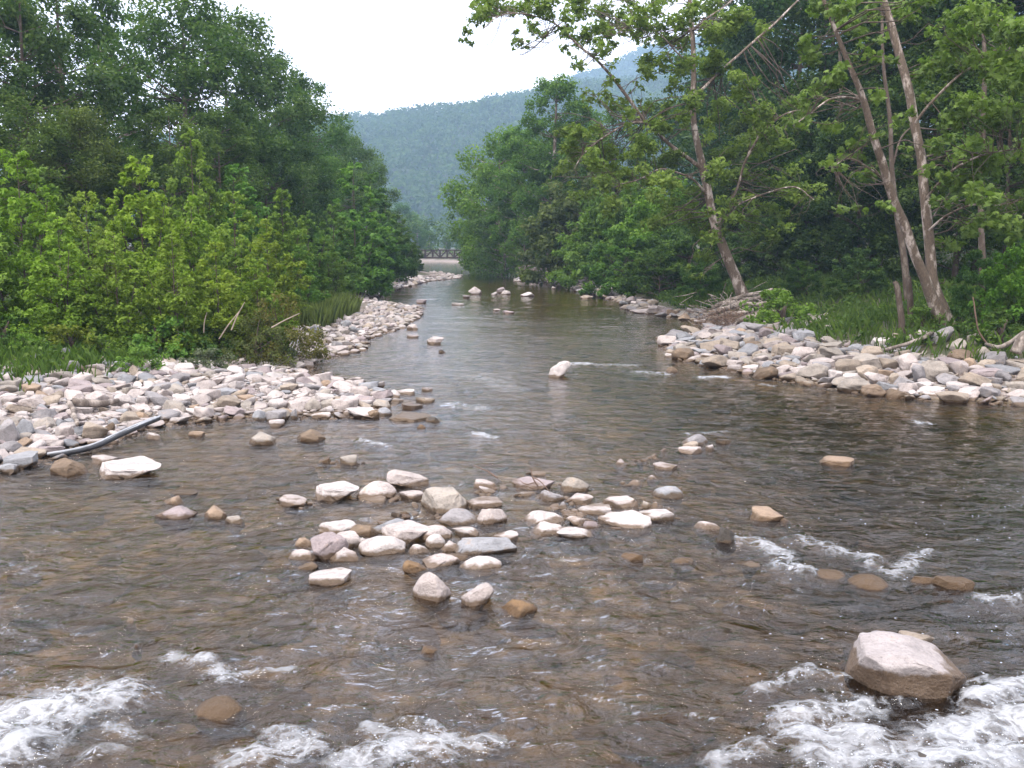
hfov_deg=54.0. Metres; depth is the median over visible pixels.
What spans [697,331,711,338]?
cobble
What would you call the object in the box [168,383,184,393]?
cobble
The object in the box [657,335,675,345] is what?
cobble
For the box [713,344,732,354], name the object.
cobble
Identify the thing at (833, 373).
cobble
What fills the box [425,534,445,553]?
river stone
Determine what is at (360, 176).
woodland tree
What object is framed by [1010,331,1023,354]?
driftwood root
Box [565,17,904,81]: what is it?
mountain forest
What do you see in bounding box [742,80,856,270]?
woodland tree
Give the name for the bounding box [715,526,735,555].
river stone
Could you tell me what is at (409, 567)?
river stone
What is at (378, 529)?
river stone
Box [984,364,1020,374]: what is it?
cobble
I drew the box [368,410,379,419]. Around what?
cobble
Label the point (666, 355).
river stone
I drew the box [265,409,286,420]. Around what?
cobble
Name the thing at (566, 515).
river stone
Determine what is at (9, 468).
cobble
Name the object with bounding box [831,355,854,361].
cobble
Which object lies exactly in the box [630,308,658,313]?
river stone
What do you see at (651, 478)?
river stone
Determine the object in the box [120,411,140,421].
cobble
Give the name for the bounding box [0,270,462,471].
cobbles
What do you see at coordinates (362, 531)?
river stone
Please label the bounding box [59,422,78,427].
cobble
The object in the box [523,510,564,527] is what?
river stone
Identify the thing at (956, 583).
river stone
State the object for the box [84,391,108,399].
cobble
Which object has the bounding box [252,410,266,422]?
cobble
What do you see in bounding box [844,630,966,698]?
river boulder
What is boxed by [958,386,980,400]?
cobble
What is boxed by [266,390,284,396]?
cobble
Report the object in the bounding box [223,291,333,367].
brown bush
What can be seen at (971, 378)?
cobble
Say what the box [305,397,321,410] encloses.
cobble
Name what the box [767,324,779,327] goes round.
cobble
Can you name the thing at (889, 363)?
cobble
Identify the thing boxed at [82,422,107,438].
cobble
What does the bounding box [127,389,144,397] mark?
cobble
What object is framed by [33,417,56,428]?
cobble
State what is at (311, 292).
young sycamore
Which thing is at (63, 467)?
river stone
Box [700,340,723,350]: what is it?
cobble
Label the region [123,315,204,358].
weed clump
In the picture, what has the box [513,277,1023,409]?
cobbles
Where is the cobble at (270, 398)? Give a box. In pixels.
[265,396,280,401]
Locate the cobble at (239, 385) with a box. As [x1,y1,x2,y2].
[227,381,244,389]
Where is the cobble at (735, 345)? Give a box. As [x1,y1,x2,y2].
[722,341,739,350]
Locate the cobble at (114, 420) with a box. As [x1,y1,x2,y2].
[108,418,119,423]
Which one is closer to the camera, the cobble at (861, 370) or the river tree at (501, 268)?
the cobble at (861, 370)
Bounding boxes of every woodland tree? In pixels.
[0,0,127,255]
[0,0,166,245]
[0,35,75,256]
[0,87,113,275]
[16,101,133,254]
[31,17,184,172]
[62,146,187,285]
[76,0,297,245]
[83,3,205,185]
[105,102,225,258]
[151,1,335,229]
[156,104,275,247]
[213,119,331,264]
[222,46,333,245]
[252,76,357,234]
[263,136,352,252]
[307,155,367,251]
[309,111,375,231]
[324,167,389,236]
[328,132,394,233]
[346,150,402,226]
[557,103,665,215]
[624,91,706,251]
[652,44,773,245]
[662,0,836,244]
[672,0,894,253]
[698,96,814,259]
[734,0,954,257]
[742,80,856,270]
[757,0,964,267]
[789,79,915,277]
[821,0,1023,263]
[834,40,972,268]
[855,0,1023,270]
[861,37,1023,277]
[899,0,1023,248]
[941,53,1023,270]
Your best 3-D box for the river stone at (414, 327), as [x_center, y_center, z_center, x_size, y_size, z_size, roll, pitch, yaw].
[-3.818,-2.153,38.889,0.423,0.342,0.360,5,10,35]
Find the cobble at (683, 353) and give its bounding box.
[671,348,694,359]
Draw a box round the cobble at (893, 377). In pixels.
[888,373,898,383]
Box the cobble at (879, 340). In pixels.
[871,337,891,345]
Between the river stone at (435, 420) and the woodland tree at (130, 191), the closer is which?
the river stone at (435, 420)
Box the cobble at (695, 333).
[692,330,704,336]
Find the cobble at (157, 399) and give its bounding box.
[148,392,169,406]
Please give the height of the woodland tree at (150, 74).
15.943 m
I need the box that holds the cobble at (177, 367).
[173,363,194,371]
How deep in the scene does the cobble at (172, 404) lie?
18.94 m
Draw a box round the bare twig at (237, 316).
[231,302,244,329]
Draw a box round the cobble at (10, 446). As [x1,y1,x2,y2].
[0,441,22,451]
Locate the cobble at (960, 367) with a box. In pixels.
[948,361,968,374]
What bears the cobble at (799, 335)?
on the ground at (110, 753)
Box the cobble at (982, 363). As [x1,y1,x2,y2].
[977,359,995,367]
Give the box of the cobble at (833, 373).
[828,369,842,376]
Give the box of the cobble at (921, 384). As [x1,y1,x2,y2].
[915,381,935,387]
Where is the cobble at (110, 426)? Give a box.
[105,422,114,434]
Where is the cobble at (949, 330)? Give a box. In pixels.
[930,326,953,343]
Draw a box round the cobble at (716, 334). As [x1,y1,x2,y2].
[709,332,722,336]
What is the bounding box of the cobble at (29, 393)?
[25,391,33,395]
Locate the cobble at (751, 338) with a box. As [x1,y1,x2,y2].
[743,336,754,341]
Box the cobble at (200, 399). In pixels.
[190,394,211,405]
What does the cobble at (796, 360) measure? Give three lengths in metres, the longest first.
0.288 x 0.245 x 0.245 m
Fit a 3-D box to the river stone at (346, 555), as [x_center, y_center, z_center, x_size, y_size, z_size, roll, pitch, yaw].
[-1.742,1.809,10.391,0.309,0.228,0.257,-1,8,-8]
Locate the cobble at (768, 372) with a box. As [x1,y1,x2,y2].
[752,366,777,380]
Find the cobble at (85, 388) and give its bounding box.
[66,384,93,392]
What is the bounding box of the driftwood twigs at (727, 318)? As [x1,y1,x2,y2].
[679,306,763,328]
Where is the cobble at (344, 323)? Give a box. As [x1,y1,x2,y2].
[340,320,350,326]
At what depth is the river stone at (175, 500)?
12.52 m
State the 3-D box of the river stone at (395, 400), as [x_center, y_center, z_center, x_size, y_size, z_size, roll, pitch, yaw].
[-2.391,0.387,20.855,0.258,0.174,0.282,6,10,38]
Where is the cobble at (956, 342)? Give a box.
[946,338,966,349]
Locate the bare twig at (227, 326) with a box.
[219,313,237,338]
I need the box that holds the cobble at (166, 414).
[158,409,180,420]
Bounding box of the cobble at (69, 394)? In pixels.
[64,389,83,400]
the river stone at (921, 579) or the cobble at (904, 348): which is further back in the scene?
the cobble at (904, 348)
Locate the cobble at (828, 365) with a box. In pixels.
[812,361,830,369]
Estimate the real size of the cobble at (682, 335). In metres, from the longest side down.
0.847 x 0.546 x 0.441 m
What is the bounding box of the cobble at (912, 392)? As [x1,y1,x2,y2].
[907,389,918,394]
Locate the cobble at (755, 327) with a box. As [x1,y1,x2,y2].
[745,323,766,331]
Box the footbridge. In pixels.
[418,250,467,258]
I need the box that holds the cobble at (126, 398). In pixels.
[112,394,135,405]
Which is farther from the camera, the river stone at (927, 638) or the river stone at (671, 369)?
the river stone at (671, 369)
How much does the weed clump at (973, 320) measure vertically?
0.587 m
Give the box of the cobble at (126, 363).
[113,361,130,367]
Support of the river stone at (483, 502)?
on the ground at (110, 753)
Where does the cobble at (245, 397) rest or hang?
on the ground at (110, 753)
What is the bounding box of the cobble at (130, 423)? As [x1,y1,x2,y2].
[126,420,144,431]
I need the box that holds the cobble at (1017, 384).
[1005,381,1023,388]
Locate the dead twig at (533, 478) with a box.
[520,470,550,492]
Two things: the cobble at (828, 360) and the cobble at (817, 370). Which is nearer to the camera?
the cobble at (817, 370)
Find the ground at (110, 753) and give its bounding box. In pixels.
[0,175,1023,767]
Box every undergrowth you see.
[0,273,229,373]
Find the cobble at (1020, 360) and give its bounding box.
[1007,358,1023,362]
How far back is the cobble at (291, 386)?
20.74 m
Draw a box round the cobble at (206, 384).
[196,380,217,388]
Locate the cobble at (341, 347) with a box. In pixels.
[328,345,348,351]
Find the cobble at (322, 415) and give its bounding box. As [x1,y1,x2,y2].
[311,412,330,419]
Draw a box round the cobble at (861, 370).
[856,365,878,380]
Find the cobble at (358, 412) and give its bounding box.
[346,407,373,420]
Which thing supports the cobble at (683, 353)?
on the ground at (110, 753)
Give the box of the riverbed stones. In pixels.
[0,340,1023,767]
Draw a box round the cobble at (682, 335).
[676,332,691,338]
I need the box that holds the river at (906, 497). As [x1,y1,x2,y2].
[0,261,1023,767]
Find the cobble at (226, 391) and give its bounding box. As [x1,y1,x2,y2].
[217,387,236,395]
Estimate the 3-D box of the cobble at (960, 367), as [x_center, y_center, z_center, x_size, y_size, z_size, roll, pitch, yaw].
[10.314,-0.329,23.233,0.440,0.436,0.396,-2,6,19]
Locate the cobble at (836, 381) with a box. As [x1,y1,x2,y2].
[831,376,847,385]
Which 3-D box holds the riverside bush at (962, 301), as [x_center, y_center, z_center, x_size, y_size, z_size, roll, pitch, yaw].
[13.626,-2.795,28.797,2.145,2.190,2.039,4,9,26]
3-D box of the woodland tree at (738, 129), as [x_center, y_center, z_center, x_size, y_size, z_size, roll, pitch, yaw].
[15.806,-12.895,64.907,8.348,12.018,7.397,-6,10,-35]
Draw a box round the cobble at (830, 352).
[819,347,843,357]
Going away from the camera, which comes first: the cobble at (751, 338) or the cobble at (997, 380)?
the cobble at (997, 380)
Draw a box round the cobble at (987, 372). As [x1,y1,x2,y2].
[969,368,1000,376]
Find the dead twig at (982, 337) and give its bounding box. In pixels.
[972,297,986,342]
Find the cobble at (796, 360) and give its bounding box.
[792,358,799,363]
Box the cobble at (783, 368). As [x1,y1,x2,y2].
[777,365,789,372]
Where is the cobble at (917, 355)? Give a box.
[892,352,919,359]
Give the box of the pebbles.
[0,319,1023,543]
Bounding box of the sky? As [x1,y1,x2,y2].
[0,0,752,151]
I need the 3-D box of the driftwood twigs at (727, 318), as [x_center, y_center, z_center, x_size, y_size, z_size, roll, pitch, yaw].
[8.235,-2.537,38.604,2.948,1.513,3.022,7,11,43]
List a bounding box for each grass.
[0,318,272,391]
[290,289,364,326]
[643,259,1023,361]
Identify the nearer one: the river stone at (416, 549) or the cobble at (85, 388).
the river stone at (416, 549)
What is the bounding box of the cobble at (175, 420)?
[168,417,190,424]
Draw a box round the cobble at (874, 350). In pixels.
[861,346,882,354]
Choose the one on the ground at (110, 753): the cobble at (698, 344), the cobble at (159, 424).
the cobble at (159, 424)
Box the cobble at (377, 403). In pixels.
[373,399,390,408]
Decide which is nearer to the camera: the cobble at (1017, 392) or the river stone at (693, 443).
the river stone at (693, 443)
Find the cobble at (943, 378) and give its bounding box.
[935,373,958,384]
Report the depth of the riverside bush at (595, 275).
62.71 m
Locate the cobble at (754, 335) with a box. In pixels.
[744,333,759,340]
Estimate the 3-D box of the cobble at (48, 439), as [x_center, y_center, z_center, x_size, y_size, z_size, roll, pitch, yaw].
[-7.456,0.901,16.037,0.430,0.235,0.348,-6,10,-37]
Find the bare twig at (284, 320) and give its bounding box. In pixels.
[271,313,299,327]
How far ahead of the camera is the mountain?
1530.27 m
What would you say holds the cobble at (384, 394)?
on the ground at (110, 753)
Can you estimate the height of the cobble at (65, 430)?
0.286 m
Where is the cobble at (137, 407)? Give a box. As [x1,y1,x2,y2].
[131,404,150,412]
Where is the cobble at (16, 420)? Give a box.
[0,416,24,425]
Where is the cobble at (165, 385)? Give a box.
[152,382,170,389]
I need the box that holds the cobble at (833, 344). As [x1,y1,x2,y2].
[818,342,842,347]
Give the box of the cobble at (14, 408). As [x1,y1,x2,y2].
[5,404,32,412]
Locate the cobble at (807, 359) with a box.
[803,353,825,362]
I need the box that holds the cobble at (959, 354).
[947,349,974,359]
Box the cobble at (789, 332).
[784,328,807,335]
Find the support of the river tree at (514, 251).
on the ground at (110, 753)
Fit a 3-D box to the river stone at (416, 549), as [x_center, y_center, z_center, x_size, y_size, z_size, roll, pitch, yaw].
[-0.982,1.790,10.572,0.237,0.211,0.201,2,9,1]
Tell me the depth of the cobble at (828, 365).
24.71 m
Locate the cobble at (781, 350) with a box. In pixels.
[776,345,795,356]
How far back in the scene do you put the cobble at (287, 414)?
18.78 m
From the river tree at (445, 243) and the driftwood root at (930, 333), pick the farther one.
the river tree at (445, 243)
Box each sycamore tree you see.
[457,0,827,300]
[782,0,1023,326]
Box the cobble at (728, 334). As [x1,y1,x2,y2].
[719,332,734,338]
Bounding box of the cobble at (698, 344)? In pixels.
[696,341,708,347]
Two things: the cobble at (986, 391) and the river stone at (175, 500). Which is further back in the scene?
the cobble at (986, 391)
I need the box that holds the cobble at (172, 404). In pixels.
[163,400,186,412]
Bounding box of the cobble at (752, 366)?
[742,364,758,369]
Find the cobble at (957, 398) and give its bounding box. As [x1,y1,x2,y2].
[935,391,968,405]
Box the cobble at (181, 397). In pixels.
[172,394,191,401]
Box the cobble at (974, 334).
[967,333,979,343]
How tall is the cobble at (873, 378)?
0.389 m
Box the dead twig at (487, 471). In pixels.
[473,465,497,478]
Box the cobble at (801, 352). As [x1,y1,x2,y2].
[791,346,815,358]
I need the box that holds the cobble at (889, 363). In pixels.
[879,357,898,368]
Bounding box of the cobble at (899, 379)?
[893,376,913,386]
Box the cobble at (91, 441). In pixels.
[86,438,118,446]
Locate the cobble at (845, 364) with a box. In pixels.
[835,358,861,371]
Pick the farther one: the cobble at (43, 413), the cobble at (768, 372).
the cobble at (768, 372)
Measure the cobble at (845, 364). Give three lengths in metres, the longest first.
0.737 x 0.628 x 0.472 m
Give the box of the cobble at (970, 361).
[963,357,976,365]
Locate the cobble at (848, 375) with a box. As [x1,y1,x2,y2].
[843,373,859,377]
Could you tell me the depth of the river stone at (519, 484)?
13.38 m
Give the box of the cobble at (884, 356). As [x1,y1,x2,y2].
[876,354,891,358]
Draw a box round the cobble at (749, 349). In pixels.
[737,343,757,355]
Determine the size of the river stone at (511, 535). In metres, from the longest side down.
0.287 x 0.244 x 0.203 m
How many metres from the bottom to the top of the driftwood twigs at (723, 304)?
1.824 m
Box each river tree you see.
[391,202,421,244]
[404,217,429,249]
[419,230,437,249]
[437,123,546,275]
[441,236,450,249]
[445,162,519,272]
[452,225,464,249]
[458,205,490,271]
[464,200,532,276]
[483,124,548,268]
[497,222,545,277]
[498,72,594,256]
[505,120,587,267]
[521,109,634,253]
[538,179,582,266]
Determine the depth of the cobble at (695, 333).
33.93 m
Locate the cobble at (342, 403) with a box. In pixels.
[331,395,358,410]
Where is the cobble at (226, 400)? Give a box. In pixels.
[217,395,240,406]
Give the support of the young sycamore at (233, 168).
on the ground at (110, 753)
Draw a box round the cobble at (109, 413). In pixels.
[101,411,122,416]
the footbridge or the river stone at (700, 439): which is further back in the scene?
the footbridge
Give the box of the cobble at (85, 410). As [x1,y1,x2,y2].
[75,406,94,413]
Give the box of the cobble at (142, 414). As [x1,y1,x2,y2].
[136,412,148,417]
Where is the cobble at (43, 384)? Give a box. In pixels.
[24,382,47,388]
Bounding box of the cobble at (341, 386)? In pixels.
[333,381,350,391]
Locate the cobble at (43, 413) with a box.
[32,408,55,418]
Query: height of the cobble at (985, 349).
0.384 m
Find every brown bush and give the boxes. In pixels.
[215,309,300,368]
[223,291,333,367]
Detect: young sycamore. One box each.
[0,149,74,332]
[0,232,28,330]
[4,166,80,302]
[6,212,105,345]
[52,190,139,332]
[71,231,152,348]
[73,202,131,288]
[104,154,199,335]
[132,230,224,358]
[146,194,239,331]
[151,127,242,299]
[193,241,260,357]
[194,191,265,310]
[205,163,280,278]
[221,258,296,354]
[238,218,311,331]
[255,188,319,290]
[283,245,330,303]
[290,210,332,293]
[316,241,348,295]
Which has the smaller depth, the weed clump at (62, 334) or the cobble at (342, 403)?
the cobble at (342, 403)
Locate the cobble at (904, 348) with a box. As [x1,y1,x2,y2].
[901,346,920,352]
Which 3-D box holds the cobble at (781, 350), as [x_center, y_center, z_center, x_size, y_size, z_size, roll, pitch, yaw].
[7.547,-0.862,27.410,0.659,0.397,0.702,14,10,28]
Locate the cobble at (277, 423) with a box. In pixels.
[269,419,284,428]
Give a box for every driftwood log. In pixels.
[47,415,161,457]
[67,400,79,425]
[72,398,119,406]
[708,299,760,314]
[711,300,734,307]
[713,308,753,320]
[716,295,760,311]
[726,288,772,299]
[731,301,766,309]
[737,313,757,323]
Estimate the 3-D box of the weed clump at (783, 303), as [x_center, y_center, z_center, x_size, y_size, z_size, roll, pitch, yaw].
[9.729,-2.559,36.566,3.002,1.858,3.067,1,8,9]
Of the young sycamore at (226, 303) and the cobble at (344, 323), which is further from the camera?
the cobble at (344, 323)
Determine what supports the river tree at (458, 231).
on the ground at (110, 753)
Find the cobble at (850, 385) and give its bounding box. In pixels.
[836,378,869,393]
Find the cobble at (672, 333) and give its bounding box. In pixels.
[665,331,677,336]
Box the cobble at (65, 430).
[55,425,73,436]
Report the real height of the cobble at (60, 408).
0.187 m
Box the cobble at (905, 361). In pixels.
[896,353,918,370]
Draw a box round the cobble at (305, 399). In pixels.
[294,396,314,402]
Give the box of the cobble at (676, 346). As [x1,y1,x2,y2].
[673,343,683,349]
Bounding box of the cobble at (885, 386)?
[876,381,898,389]
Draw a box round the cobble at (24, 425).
[17,419,33,433]
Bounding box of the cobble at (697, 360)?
[694,357,705,364]
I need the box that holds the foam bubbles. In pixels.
[0,533,1023,767]
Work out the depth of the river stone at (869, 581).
9.49 m
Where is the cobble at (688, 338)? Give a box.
[676,336,695,341]
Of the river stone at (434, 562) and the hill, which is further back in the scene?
the hill
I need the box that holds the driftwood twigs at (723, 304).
[675,281,783,326]
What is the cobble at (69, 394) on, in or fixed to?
on the ground at (110, 753)
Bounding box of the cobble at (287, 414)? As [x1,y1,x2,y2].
[285,409,289,419]
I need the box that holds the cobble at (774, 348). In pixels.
[771,342,789,354]
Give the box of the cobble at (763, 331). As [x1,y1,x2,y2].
[758,327,774,337]
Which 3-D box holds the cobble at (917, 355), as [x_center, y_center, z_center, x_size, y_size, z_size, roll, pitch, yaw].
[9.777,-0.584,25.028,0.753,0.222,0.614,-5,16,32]
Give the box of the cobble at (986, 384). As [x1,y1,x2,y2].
[980,383,992,387]
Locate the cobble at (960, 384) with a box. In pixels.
[946,381,968,387]
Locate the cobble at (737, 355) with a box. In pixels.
[728,351,747,358]
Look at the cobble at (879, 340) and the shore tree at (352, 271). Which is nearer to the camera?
the cobble at (879, 340)
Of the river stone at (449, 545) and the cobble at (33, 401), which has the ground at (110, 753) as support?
the cobble at (33, 401)
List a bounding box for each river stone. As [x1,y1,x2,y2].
[3,451,37,471]
[50,458,89,481]
[91,455,118,470]
[99,456,160,484]
[124,617,136,636]
[132,644,141,660]
[145,432,160,444]
[154,506,197,526]
[164,495,185,509]
[170,489,197,503]
[188,431,204,443]
[193,695,246,735]
[203,505,226,527]
[224,515,244,535]
[277,566,289,582]
[279,494,306,512]
[288,549,316,566]
[291,562,317,583]
[292,537,312,552]
[297,429,325,447]
[308,567,351,592]
[310,532,348,568]
[315,481,358,507]
[319,519,355,533]
[322,457,330,470]
[329,547,358,569]
[337,530,360,554]
[340,454,356,470]
[350,524,379,538]
[356,481,396,503]
[358,536,405,561]
[363,495,385,508]
[374,518,403,535]
[382,520,427,547]
[386,469,429,490]
[388,412,430,430]
[391,398,403,405]
[397,389,414,398]
[399,490,422,502]
[399,511,410,519]
[402,403,422,412]
[402,560,428,579]
[405,315,416,318]
[407,324,417,332]
[407,335,418,340]
[408,544,429,563]
[413,572,450,611]
[416,299,426,305]
[416,397,434,407]
[416,424,425,433]
[419,525,451,542]
[419,645,440,661]
[421,487,467,515]
[422,387,432,396]
[422,553,459,576]
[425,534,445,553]
[426,417,441,428]
[427,336,443,347]
[438,508,477,528]
[439,540,456,553]
[447,553,467,572]
[452,526,478,539]
[454,537,516,558]
[459,556,501,580]
[460,582,493,614]
[468,287,481,296]
[468,496,501,511]
[473,479,495,490]
[477,509,506,532]
[479,486,495,496]
[493,530,517,544]
[497,287,504,292]
[499,599,536,625]
[501,290,510,296]
[503,310,513,315]
[512,476,554,493]
[519,491,535,500]
[520,292,533,296]
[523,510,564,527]
[529,521,564,544]
[531,471,546,479]
[538,490,563,505]
[548,361,570,384]
[557,502,566,514]
[557,526,593,543]
[559,477,588,495]
[563,514,576,524]
[566,516,592,526]
[567,493,592,508]
[577,503,610,519]
[580,295,592,300]
[583,521,598,535]
[597,510,652,537]
[603,495,638,511]
[613,459,623,471]
[620,552,642,569]
[627,480,641,492]
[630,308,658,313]
[637,458,643,468]
[638,501,651,510]
[639,509,673,528]
[647,475,659,487]
[650,455,658,465]
[652,486,682,504]
[653,462,677,477]
[659,448,665,458]
[664,353,673,359]
[666,367,677,372]
[670,557,695,572]
[678,446,701,459]
[680,434,707,446]
[683,441,697,446]
[692,521,719,540]
[705,445,713,450]
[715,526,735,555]
[716,439,730,443]
[744,561,759,566]
[750,506,783,521]
[817,569,844,579]
[819,456,854,466]
[848,574,887,589]
[898,630,934,642]
[910,576,932,583]
[912,750,926,756]
[931,575,974,590]
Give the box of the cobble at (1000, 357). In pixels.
[981,351,1007,364]
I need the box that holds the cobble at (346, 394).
[338,393,353,396]
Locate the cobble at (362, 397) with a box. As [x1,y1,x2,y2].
[358,395,373,401]
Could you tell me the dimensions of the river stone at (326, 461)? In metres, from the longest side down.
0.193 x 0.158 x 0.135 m
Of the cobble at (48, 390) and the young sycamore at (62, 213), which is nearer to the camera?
the cobble at (48, 390)
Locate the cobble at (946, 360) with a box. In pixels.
[937,357,962,363]
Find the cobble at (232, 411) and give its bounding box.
[223,406,244,416]
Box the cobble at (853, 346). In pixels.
[847,343,861,350]
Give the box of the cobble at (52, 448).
[39,446,64,453]
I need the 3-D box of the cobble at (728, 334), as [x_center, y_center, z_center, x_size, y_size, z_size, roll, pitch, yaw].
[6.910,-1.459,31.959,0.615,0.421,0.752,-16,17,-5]
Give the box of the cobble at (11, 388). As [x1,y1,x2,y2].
[0,385,17,392]
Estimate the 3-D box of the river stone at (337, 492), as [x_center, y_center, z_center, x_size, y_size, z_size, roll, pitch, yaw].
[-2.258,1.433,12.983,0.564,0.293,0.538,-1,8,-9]
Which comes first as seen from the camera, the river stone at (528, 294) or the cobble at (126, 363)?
the cobble at (126, 363)
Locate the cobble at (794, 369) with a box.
[790,366,804,372]
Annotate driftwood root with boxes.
[885,331,933,350]
[984,331,1022,348]
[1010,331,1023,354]
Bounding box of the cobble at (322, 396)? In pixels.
[315,393,334,400]
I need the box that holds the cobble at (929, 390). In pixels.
[916,386,944,396]
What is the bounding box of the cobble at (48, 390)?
[41,387,54,394]
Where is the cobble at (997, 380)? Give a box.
[986,377,1002,383]
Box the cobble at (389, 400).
[374,398,391,402]
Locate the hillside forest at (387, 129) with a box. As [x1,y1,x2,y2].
[73,63,920,240]
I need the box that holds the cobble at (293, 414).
[290,409,298,420]
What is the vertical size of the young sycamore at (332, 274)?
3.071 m
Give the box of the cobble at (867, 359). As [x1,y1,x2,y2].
[852,353,881,368]
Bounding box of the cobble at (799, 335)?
[792,330,815,341]
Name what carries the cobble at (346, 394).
on the ground at (110, 753)
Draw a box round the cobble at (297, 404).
[288,400,305,409]
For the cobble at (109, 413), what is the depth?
18.26 m
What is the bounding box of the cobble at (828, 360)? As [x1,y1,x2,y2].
[807,357,834,367]
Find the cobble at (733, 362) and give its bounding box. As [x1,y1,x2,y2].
[726,359,743,366]
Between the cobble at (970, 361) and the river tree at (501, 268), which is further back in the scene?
the river tree at (501, 268)
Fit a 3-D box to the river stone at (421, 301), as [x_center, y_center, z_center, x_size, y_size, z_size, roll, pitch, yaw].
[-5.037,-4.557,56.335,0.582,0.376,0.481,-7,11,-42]
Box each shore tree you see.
[309,203,363,293]
[312,161,398,296]
[330,172,417,283]
[358,225,390,289]
[363,195,419,281]
[391,214,420,274]
[407,231,424,270]
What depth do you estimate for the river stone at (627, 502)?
12.43 m
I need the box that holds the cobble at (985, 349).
[978,347,989,357]
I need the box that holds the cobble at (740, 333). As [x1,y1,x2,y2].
[729,330,747,336]
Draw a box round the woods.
[128,213,470,260]
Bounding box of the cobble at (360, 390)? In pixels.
[350,386,370,395]
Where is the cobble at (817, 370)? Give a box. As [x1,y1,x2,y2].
[796,363,828,378]
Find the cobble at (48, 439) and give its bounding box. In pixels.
[30,434,59,444]
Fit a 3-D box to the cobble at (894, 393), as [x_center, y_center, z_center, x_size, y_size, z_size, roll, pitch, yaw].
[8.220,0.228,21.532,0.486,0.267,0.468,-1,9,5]
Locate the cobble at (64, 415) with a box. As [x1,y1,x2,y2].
[53,412,70,419]
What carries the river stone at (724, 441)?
in the river at (906, 497)
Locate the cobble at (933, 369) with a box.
[921,360,948,381]
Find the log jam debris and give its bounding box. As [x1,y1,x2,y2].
[501,258,558,278]
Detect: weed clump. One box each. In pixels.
[0,312,38,344]
[9,332,53,353]
[40,324,104,354]
[80,333,127,355]
[112,347,169,372]
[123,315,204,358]
[159,318,234,360]
[178,347,234,369]
[739,287,819,325]
[904,306,944,328]
[955,316,982,332]
[960,312,1023,342]
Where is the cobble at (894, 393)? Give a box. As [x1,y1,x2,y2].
[885,388,908,401]
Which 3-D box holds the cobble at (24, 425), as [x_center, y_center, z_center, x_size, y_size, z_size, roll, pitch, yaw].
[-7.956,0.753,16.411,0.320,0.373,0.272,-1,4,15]
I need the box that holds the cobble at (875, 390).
[860,384,885,397]
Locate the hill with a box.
[0,75,933,247]
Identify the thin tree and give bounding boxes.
[796,61,800,270]
[835,51,842,268]
[870,13,909,300]
[978,33,986,286]
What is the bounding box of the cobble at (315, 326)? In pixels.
[310,325,321,332]
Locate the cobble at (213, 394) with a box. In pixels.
[198,389,220,399]
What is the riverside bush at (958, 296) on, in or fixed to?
on the ground at (110, 753)
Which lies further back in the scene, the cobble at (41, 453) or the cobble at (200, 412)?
the cobble at (200, 412)
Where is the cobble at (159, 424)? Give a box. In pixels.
[145,420,164,428]
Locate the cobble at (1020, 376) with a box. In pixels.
[1016,366,1023,380]
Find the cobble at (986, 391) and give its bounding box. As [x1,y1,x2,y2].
[979,386,1000,397]
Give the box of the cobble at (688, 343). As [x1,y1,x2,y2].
[678,342,695,345]
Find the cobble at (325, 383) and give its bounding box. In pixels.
[321,380,330,386]
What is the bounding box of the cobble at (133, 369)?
[129,365,138,374]
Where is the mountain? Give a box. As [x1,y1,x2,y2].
[600,5,1019,79]
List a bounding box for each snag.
[892,281,904,333]
[906,276,913,323]
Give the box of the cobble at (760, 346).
[738,343,763,349]
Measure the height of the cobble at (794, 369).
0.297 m
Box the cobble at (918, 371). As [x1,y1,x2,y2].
[911,364,925,381]
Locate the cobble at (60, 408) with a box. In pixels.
[49,405,68,412]
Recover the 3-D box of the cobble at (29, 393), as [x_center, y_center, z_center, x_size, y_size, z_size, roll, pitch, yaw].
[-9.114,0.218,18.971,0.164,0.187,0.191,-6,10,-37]
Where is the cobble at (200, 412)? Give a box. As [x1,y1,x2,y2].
[194,406,213,419]
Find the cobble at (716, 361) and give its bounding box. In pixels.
[701,355,727,368]
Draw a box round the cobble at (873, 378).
[863,372,888,383]
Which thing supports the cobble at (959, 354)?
on the ground at (110, 753)
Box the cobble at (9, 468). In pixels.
[0,463,18,477]
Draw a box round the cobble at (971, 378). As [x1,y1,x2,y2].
[957,372,991,386]
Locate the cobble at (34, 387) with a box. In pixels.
[21,383,41,392]
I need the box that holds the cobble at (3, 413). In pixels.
[0,410,6,415]
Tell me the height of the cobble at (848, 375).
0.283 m
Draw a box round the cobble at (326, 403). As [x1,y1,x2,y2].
[320,398,333,406]
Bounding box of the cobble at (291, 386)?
[280,383,297,390]
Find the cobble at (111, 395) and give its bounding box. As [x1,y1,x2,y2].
[97,390,116,398]
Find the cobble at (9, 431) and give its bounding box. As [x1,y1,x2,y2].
[0,418,19,441]
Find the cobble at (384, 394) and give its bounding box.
[372,390,393,398]
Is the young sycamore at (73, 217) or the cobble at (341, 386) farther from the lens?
the young sycamore at (73, 217)
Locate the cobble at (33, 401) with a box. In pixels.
[18,396,45,406]
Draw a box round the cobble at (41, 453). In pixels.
[14,447,46,458]
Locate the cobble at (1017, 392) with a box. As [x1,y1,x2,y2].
[1004,389,1023,396]
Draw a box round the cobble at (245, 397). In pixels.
[237,394,256,400]
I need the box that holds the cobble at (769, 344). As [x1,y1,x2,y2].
[762,340,787,348]
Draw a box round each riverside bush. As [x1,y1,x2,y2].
[515,154,640,285]
[545,219,630,282]
[556,170,685,288]
[578,227,670,297]
[600,175,715,292]
[614,242,701,298]
[642,214,736,291]
[674,257,724,300]
[713,224,774,279]
[737,213,818,278]
[764,187,872,278]
[779,260,822,296]
[823,247,889,300]
[948,248,1015,320]
[948,293,975,305]
[968,237,1023,334]
[983,293,1023,335]

